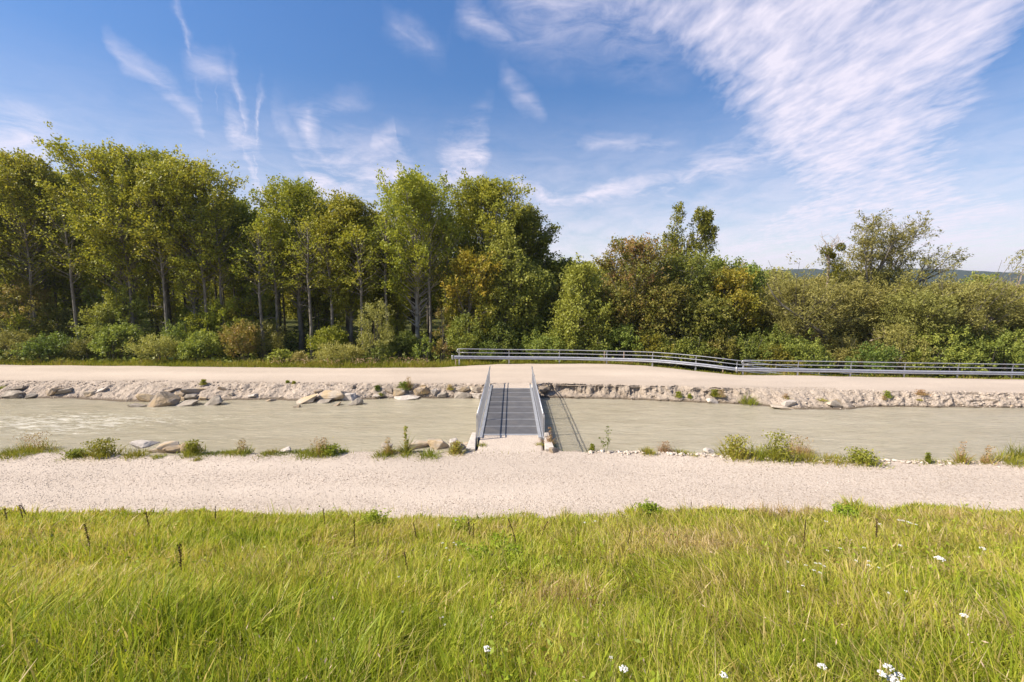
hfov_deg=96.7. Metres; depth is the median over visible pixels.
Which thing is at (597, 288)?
thicket tree
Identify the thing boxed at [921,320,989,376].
shrub
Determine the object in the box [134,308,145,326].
sapling
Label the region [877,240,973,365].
willow tree
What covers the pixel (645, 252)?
leafy tree
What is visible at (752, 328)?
thicket tree
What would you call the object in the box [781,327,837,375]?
shrub
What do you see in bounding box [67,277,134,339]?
sapling
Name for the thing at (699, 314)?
leafy tree
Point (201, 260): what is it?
slim tree
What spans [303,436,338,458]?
bank weed
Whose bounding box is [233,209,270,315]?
woodland tree
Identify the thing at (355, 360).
verge flowers
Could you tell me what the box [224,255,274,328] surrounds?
woodland tree
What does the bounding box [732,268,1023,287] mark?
hills
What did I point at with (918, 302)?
willow tree
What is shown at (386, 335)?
shrub
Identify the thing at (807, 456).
grass tuft
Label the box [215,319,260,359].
shrub
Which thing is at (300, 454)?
grass tuft
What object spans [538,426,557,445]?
bank weed
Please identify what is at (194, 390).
rock
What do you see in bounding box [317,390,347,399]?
rock
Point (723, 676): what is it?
yarrow
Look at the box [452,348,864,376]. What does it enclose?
guard rail
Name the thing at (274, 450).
grass tuft
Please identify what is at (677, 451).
grass tuft
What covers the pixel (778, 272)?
leafy tree
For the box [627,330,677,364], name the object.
shrub
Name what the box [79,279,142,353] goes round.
sapling
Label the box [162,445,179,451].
rock
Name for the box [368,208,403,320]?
woodland tree
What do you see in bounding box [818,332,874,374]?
shrub
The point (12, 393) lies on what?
rock
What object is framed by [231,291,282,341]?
sapling
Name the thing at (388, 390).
rock
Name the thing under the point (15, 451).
grass tuft
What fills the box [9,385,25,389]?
rock
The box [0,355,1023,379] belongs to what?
verge grass
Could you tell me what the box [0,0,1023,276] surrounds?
sky
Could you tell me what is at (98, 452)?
bank weed
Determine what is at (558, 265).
leafy tree
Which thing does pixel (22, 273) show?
woodland tree
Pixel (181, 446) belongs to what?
rock
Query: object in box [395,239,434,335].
woodland tree
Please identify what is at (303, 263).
slim tree
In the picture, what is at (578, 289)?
leafy tree
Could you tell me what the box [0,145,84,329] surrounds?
tall tree
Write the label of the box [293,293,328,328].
sapling
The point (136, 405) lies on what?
rock
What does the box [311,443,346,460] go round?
bank weed
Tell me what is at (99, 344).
shrub
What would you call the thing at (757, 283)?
leafy tree
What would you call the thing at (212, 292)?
sapling
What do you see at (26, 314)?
sapling
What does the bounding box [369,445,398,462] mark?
grass tuft
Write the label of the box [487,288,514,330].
sapling
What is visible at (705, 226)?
tall tree
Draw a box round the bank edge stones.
[588,449,1015,466]
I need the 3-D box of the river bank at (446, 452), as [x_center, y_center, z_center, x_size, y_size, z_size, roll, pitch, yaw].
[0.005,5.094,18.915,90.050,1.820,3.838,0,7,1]
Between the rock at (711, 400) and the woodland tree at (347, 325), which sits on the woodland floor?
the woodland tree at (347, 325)
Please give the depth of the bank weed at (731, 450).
17.17 m
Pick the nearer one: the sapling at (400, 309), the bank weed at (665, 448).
the bank weed at (665, 448)
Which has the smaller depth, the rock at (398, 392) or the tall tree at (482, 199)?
the rock at (398, 392)
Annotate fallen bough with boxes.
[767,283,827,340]
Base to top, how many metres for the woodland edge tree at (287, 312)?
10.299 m
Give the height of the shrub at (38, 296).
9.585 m
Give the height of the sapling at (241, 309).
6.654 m
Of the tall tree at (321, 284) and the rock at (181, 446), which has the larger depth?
the tall tree at (321, 284)
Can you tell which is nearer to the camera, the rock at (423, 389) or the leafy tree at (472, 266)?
the rock at (423, 389)
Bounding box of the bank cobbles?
[0,380,1022,409]
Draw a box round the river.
[0,398,1023,460]
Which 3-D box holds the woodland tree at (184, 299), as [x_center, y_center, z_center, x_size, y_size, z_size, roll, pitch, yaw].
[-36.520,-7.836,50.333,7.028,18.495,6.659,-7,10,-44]
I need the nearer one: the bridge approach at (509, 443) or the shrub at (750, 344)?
the bridge approach at (509, 443)
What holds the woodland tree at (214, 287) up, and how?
on the woodland floor
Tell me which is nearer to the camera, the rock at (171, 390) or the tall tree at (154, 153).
the rock at (171, 390)
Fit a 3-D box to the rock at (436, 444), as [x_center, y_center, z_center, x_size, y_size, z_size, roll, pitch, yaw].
[-3.399,4.704,20.636,1.046,0.510,0.632,3,8,23]
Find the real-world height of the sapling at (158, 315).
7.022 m
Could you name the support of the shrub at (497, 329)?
on the woodland floor
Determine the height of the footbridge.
2.814 m
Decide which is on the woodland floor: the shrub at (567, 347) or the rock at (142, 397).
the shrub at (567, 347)
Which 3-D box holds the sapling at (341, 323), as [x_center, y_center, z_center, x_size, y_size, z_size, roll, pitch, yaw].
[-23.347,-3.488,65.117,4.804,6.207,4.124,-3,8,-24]
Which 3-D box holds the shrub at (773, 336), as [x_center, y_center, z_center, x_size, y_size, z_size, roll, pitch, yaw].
[23.898,0.925,40.723,6.626,5.288,4.876,3,8,26]
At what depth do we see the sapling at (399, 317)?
57.33 m
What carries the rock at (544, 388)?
on the river bank at (127, 392)
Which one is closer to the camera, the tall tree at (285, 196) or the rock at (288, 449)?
the rock at (288, 449)
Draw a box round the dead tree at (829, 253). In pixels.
[818,231,848,347]
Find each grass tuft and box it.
[0,443,42,460]
[120,448,155,460]
[151,454,164,459]
[253,448,281,460]
[281,447,318,463]
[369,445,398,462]
[397,450,415,459]
[417,447,443,461]
[639,446,659,456]
[671,448,690,454]
[737,391,766,404]
[739,443,783,462]
[791,449,827,465]
[808,447,857,467]
[984,447,1023,468]
[1003,438,1023,460]
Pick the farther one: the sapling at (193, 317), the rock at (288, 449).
the sapling at (193, 317)
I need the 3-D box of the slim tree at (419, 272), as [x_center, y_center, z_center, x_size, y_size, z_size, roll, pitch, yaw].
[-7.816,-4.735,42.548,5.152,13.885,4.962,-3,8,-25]
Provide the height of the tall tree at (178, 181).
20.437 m
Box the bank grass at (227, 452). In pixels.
[0,447,1023,464]
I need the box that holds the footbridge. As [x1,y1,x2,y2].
[466,366,553,450]
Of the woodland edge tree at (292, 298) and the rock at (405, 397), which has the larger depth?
the woodland edge tree at (292, 298)
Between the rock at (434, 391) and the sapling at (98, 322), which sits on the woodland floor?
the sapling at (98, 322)
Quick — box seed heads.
[2,529,1020,681]
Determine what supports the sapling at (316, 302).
on the woodland floor
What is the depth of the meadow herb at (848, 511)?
12.70 m
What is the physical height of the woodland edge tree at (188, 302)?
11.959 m
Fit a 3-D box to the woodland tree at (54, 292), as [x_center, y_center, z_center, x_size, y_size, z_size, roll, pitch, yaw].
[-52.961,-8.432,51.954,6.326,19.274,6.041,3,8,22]
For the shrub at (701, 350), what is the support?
on the woodland floor
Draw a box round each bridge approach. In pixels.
[477,435,543,453]
[492,382,529,387]
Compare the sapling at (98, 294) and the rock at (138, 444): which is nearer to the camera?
the rock at (138, 444)
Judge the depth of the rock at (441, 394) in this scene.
29.47 m
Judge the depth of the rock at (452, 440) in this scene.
20.11 m
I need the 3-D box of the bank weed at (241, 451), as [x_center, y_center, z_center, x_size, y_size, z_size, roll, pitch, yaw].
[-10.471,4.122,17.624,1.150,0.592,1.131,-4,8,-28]
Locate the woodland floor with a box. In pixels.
[0,307,1020,378]
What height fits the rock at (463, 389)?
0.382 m
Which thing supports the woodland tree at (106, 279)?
on the woodland floor
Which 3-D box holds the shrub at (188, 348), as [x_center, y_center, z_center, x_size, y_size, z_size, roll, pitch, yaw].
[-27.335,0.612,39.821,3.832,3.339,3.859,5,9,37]
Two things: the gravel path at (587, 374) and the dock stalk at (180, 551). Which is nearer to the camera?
the dock stalk at (180, 551)
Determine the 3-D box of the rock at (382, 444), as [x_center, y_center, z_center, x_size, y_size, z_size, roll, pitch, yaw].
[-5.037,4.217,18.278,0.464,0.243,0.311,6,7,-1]
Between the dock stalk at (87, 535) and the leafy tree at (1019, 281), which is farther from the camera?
the leafy tree at (1019, 281)
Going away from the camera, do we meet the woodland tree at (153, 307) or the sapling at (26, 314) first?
the sapling at (26, 314)
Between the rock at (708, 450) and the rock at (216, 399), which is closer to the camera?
the rock at (708, 450)
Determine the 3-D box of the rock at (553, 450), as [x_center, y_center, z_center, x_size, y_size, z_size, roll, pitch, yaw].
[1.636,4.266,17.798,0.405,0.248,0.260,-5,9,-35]
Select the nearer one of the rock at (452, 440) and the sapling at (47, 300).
the rock at (452, 440)
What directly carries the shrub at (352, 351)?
on the woodland floor
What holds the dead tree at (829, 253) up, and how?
on the woodland floor
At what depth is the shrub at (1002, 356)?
39.37 m
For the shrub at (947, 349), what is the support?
on the ground
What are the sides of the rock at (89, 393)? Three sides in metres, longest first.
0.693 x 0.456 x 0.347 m
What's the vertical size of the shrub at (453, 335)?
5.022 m
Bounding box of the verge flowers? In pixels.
[271,357,448,363]
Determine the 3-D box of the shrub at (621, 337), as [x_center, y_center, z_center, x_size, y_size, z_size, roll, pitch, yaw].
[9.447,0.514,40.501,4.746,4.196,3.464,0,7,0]
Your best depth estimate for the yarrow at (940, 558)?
6.75 m
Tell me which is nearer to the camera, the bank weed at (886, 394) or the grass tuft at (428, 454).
the grass tuft at (428, 454)
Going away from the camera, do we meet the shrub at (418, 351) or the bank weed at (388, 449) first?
the bank weed at (388, 449)
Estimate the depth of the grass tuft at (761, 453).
17.13 m
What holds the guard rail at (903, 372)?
on the gravel path at (587, 374)
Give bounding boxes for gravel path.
[0,364,1023,393]
[0,451,1023,521]
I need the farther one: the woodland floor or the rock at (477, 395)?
the woodland floor
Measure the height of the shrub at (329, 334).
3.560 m
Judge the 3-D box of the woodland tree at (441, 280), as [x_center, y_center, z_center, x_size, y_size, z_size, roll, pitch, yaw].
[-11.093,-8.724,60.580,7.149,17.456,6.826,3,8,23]
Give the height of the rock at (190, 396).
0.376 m
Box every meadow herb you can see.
[355,505,392,529]
[442,514,471,532]
[456,529,522,562]
[634,497,665,517]
[831,502,862,517]
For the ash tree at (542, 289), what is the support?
on the woodland floor
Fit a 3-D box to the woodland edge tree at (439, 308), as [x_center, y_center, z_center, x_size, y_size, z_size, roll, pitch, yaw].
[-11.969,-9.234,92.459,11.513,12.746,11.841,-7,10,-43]
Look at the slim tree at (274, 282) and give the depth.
42.09 m
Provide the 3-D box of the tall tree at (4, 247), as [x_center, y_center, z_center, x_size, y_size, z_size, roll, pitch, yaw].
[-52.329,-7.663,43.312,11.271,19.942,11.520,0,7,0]
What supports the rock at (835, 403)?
on the river bank at (127, 392)
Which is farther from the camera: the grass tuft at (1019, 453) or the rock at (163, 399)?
the rock at (163, 399)
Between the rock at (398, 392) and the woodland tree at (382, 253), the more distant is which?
the woodland tree at (382, 253)
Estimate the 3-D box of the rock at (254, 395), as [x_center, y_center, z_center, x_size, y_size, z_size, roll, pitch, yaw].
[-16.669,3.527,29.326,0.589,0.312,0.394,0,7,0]
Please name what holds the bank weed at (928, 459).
on the gravel path at (115, 497)
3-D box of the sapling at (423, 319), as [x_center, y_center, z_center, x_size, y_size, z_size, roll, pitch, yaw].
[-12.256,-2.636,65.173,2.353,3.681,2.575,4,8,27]
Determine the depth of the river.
23.80 m
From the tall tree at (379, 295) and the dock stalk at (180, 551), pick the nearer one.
the dock stalk at (180, 551)
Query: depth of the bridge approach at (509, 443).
18.68 m
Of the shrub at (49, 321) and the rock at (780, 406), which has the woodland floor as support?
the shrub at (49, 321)
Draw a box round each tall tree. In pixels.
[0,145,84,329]
[0,204,17,302]
[3,169,114,339]
[31,121,197,355]
[86,144,248,324]
[91,142,200,329]
[211,191,265,321]
[243,173,330,349]
[293,187,387,345]
[296,225,342,319]
[354,216,404,342]
[363,160,463,353]
[441,167,541,335]
[490,201,561,345]
[661,201,719,260]
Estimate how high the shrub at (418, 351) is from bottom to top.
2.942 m
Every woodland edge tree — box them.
[34,279,71,312]
[99,271,148,315]
[134,279,171,314]
[139,278,188,317]
[169,278,202,317]
[208,278,241,305]
[257,283,290,317]
[274,288,316,319]
[280,288,313,319]
[393,285,421,319]
[398,289,433,314]
[425,272,466,317]
[584,258,610,281]
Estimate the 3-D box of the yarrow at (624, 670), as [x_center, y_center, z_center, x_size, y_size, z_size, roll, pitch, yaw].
[0.934,2.963,3.828,0.077,0.484,0.076,0,7,0]
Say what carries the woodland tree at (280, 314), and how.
on the woodland floor
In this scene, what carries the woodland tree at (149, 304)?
on the woodland floor
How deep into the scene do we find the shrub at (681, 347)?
39.29 m
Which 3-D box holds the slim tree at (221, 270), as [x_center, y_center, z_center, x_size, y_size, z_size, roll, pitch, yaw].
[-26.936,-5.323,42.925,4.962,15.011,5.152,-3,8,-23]
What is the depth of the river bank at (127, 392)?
29.36 m
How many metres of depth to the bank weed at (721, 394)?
28.36 m
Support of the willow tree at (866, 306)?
on the ground
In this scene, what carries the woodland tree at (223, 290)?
on the woodland floor
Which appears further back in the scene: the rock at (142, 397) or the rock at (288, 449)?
the rock at (142, 397)
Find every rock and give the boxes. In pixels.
[0,390,25,397]
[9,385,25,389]
[25,393,37,398]
[45,388,63,395]
[55,387,72,393]
[83,390,96,396]
[95,387,108,392]
[127,403,146,406]
[129,440,159,448]
[135,393,154,401]
[147,391,180,406]
[148,448,157,452]
[156,441,178,452]
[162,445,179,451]
[164,388,180,392]
[174,391,185,396]
[175,399,199,405]
[180,387,205,392]
[180,443,201,452]
[184,394,197,398]
[204,394,222,404]
[248,393,258,396]
[279,446,291,452]
[296,393,317,403]
[316,398,331,402]
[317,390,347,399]
[341,393,356,400]
[349,397,363,404]
[381,443,392,448]
[384,388,392,393]
[393,388,405,395]
[394,395,419,399]
[409,386,429,395]
[409,439,428,448]
[428,438,448,449]
[431,389,437,394]
[437,391,446,397]
[447,437,458,447]
[454,392,470,398]
[456,385,469,391]
[461,442,467,447]
[469,386,482,392]
[471,393,481,398]
[539,385,550,391]
[549,447,558,452]
[703,448,715,452]
[706,398,717,403]
[770,404,794,409]
[781,399,796,406]
[826,399,842,406]
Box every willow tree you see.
[747,252,878,364]
[791,272,843,353]
[806,269,894,368]
[814,208,941,367]
[833,261,920,344]
[872,283,974,375]
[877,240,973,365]
[879,249,1023,370]
[978,278,1023,370]
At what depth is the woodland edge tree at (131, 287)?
93.18 m
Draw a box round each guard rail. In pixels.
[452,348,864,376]
[736,360,1023,378]
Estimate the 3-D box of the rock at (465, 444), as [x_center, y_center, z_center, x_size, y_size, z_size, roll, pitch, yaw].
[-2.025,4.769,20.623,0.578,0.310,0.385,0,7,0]
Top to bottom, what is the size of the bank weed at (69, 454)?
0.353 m
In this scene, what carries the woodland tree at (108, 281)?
on the woodland floor
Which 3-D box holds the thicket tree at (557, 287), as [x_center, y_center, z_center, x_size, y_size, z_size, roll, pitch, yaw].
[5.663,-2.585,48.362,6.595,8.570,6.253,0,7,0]
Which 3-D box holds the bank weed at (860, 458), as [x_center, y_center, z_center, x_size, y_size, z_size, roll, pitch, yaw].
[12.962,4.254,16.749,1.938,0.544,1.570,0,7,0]
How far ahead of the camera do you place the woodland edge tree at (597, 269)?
94.02 m
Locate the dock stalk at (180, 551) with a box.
[176,543,184,570]
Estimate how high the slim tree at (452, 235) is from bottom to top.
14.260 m
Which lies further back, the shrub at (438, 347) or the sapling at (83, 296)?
the sapling at (83, 296)
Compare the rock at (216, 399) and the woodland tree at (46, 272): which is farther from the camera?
the woodland tree at (46, 272)
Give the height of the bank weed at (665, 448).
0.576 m
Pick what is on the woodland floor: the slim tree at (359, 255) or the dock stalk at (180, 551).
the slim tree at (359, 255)
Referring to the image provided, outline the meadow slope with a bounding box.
[18,505,1015,681]
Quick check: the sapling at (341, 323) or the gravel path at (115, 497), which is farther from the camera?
the sapling at (341, 323)
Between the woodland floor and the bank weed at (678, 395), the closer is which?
the bank weed at (678, 395)
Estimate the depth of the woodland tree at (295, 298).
50.39 m
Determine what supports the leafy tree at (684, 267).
on the woodland floor
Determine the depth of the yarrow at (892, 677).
3.62 m
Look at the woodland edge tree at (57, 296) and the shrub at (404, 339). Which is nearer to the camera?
the shrub at (404, 339)
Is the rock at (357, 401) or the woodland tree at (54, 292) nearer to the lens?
the rock at (357, 401)
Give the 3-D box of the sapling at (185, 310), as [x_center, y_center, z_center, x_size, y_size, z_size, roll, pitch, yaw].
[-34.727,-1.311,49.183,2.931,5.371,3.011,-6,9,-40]
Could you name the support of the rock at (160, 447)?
in the river
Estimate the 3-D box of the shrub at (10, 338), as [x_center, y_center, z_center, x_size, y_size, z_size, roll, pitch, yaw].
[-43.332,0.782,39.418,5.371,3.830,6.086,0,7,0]
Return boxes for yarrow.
[484,645,490,680]
[619,665,627,679]
[720,671,727,681]
[817,663,826,680]
[877,663,905,681]
[934,556,945,570]
[959,613,968,634]
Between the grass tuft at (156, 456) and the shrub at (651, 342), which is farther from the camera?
the shrub at (651, 342)
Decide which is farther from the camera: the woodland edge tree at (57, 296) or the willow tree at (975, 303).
the woodland edge tree at (57, 296)
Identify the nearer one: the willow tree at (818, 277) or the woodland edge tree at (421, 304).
the willow tree at (818, 277)
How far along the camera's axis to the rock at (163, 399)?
27.49 m
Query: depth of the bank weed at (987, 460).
16.61 m
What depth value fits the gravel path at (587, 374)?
32.34 m
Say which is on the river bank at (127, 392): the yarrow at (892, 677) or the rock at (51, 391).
the rock at (51, 391)
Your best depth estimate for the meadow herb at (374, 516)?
11.83 m
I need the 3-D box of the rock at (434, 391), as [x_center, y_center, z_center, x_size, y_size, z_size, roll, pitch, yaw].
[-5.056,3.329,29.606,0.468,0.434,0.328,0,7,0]
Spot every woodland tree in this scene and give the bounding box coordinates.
[0,204,43,287]
[18,222,67,338]
[29,226,68,335]
[35,230,99,286]
[77,179,138,339]
[88,244,123,291]
[113,235,155,331]
[119,242,160,337]
[157,254,175,338]
[166,193,203,315]
[197,254,222,304]
[210,267,233,321]
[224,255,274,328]
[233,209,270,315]
[254,226,321,344]
[254,252,294,333]
[260,219,286,336]
[311,275,374,343]
[364,217,391,340]
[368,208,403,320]
[384,220,440,335]
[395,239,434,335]
[407,212,442,323]
[412,235,451,335]
[435,207,495,335]
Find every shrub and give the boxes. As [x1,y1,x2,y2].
[0,263,60,357]
[0,327,52,360]
[0,331,81,360]
[21,303,96,355]
[57,335,119,360]
[69,281,156,357]
[86,320,157,360]
[119,333,181,360]
[157,317,223,357]
[174,329,228,360]
[200,295,252,354]
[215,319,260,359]
[232,318,289,360]
[264,348,294,362]
[290,350,308,363]
[305,324,350,351]
[311,339,370,364]
[354,297,395,361]
[363,344,392,361]
[379,330,422,360]
[410,335,439,360]
[431,337,453,362]
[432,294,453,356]
[443,311,485,360]
[468,337,502,360]
[471,320,520,359]
[518,329,564,360]
[539,326,582,356]
[567,320,620,361]
[594,323,644,357]
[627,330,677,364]
[645,335,692,367]
[675,334,726,370]
[690,324,742,372]
[720,327,778,372]
[743,323,815,372]
[744,340,803,373]
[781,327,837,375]
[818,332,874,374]
[840,339,904,375]
[861,320,937,375]
[899,322,991,377]
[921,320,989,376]
[950,330,1023,378]
[974,322,1023,378]
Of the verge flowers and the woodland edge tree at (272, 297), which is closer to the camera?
the verge flowers
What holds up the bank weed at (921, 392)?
on the river bank at (127, 392)
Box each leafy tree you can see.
[432,244,501,355]
[541,252,615,356]
[543,252,590,317]
[583,282,646,357]
[590,232,683,357]
[626,275,700,364]
[645,247,726,366]
[667,288,739,370]
[684,249,746,356]
[697,263,768,365]
[731,260,779,354]
[752,266,795,331]
[958,271,1009,322]
[998,268,1023,370]
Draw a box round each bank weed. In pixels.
[8,431,62,451]
[56,447,91,463]
[70,435,131,460]
[173,439,206,457]
[198,379,206,384]
[227,439,255,457]
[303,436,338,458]
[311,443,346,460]
[378,437,395,454]
[395,425,421,452]
[396,381,409,389]
[402,376,418,388]
[445,440,468,456]
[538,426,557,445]
[585,443,596,452]
[655,440,672,451]
[675,391,682,397]
[706,389,720,396]
[709,434,762,464]
[717,389,725,397]
[753,429,803,465]
[780,435,818,456]
[835,446,893,469]
[882,390,892,397]
[915,389,930,395]
[920,452,935,463]
[949,441,989,464]
[979,445,1007,465]
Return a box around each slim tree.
[0,190,67,357]
[29,181,113,359]
[85,174,158,357]
[122,168,191,357]
[159,193,225,357]
[189,202,250,355]
[223,215,288,356]
[241,212,301,349]
[272,212,333,358]
[300,223,357,350]
[329,216,387,358]
[355,208,410,356]
[401,216,455,357]
[421,211,474,355]
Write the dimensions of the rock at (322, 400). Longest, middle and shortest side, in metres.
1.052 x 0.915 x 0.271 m
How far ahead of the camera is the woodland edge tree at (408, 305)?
88.96 m
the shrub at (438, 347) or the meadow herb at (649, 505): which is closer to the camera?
the meadow herb at (649, 505)
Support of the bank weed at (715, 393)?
on the river bank at (127, 392)
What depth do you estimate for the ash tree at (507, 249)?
41.96 m
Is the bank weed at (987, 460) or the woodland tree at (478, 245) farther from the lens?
the woodland tree at (478, 245)
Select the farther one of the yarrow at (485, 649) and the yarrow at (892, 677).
the yarrow at (485, 649)
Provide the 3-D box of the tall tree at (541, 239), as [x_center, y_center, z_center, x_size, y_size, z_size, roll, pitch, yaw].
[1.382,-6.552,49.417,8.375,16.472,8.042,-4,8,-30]
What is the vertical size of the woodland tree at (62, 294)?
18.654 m
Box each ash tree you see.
[474,219,544,355]
[498,261,560,352]
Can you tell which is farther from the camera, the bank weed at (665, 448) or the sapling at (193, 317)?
the sapling at (193, 317)
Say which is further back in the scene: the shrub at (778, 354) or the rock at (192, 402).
the shrub at (778, 354)
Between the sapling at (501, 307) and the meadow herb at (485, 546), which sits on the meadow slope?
the meadow herb at (485, 546)
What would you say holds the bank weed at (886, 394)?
on the river bank at (127, 392)
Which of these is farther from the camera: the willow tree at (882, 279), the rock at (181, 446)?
the willow tree at (882, 279)
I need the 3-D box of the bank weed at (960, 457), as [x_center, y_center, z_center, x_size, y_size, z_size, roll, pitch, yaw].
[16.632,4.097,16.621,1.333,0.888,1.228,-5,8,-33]
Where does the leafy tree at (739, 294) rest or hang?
on the woodland floor
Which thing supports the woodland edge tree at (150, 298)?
on the woodland floor
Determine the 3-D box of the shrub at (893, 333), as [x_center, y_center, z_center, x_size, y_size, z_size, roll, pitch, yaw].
[33.864,0.968,40.182,5.305,5.668,6.029,0,7,0]
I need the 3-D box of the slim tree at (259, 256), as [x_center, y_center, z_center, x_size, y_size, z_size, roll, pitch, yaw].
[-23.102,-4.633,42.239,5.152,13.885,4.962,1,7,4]
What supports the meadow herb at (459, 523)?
on the meadow slope
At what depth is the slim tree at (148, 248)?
40.64 m
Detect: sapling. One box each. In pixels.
[0,290,53,335]
[0,310,34,359]
[11,283,62,328]
[59,276,105,318]
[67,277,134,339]
[78,300,121,359]
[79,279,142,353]
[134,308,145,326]
[147,292,184,331]
[173,304,192,338]
[177,308,218,357]
[190,282,225,311]
[219,295,271,345]
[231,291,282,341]
[287,290,341,336]
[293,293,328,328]
[335,300,364,328]
[366,304,396,331]
[377,315,400,339]
[381,293,414,336]
[391,304,407,335]
[419,310,434,328]
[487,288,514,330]
[599,426,611,451]
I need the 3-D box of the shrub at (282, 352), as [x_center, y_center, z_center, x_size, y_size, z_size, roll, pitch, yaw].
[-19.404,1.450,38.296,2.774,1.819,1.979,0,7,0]
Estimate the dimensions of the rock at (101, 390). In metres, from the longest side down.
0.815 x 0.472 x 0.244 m
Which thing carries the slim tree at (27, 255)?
on the woodland floor
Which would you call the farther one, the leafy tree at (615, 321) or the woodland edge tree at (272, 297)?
the woodland edge tree at (272, 297)
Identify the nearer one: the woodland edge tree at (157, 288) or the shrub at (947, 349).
the shrub at (947, 349)
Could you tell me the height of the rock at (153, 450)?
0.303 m
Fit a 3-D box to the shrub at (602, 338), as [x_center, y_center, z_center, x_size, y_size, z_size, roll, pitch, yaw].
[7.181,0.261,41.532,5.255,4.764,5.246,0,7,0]
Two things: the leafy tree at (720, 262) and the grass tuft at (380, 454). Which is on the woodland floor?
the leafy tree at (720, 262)
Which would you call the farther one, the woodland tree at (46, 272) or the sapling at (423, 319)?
the sapling at (423, 319)
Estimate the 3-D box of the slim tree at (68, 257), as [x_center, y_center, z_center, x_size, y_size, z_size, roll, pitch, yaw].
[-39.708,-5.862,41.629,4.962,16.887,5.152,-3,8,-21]
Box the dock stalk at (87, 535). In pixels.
[81,523,90,548]
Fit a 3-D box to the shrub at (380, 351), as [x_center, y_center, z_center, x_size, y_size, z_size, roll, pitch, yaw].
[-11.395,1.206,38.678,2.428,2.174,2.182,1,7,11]
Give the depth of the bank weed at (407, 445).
17.71 m
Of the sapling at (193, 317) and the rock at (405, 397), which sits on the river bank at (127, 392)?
the rock at (405, 397)
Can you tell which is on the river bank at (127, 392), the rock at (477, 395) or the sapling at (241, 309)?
the rock at (477, 395)
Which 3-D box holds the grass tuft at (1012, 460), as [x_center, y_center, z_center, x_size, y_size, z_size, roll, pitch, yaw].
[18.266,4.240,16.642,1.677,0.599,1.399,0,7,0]
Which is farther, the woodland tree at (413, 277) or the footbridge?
the woodland tree at (413, 277)
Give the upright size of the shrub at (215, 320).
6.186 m
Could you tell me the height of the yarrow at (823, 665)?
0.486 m
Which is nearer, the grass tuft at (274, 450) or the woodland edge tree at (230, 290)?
the grass tuft at (274, 450)
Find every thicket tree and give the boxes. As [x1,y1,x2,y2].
[542,279,590,331]
[581,273,616,337]
[731,298,768,350]
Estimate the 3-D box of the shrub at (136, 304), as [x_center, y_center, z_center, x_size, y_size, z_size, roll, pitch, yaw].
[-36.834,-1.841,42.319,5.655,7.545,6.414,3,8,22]
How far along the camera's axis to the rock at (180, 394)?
29.09 m
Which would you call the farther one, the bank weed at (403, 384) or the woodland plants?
the woodland plants
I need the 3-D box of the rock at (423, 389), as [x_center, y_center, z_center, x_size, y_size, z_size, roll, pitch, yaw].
[-6.537,3.254,29.676,2.433,0.697,0.560,0,7,0]
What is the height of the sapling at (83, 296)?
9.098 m
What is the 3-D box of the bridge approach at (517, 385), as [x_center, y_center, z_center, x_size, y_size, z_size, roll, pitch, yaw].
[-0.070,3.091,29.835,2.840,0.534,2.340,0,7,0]
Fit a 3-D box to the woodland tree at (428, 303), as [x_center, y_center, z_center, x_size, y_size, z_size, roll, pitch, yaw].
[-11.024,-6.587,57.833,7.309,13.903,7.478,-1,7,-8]
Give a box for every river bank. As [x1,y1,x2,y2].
[0,379,1023,409]
[59,450,999,461]
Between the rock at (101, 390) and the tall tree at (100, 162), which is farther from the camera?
the tall tree at (100, 162)
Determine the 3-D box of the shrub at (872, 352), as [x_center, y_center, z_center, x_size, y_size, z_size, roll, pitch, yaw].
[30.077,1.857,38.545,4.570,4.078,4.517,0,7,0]
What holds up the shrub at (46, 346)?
on the woodland floor
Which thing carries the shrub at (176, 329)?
on the woodland floor
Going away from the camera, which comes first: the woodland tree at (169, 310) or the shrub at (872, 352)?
the shrub at (872, 352)
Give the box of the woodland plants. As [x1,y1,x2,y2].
[0,329,1023,378]
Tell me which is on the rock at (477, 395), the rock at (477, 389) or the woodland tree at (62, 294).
the rock at (477, 389)
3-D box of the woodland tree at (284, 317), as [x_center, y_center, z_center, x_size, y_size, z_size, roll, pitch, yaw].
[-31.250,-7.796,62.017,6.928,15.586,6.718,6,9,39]

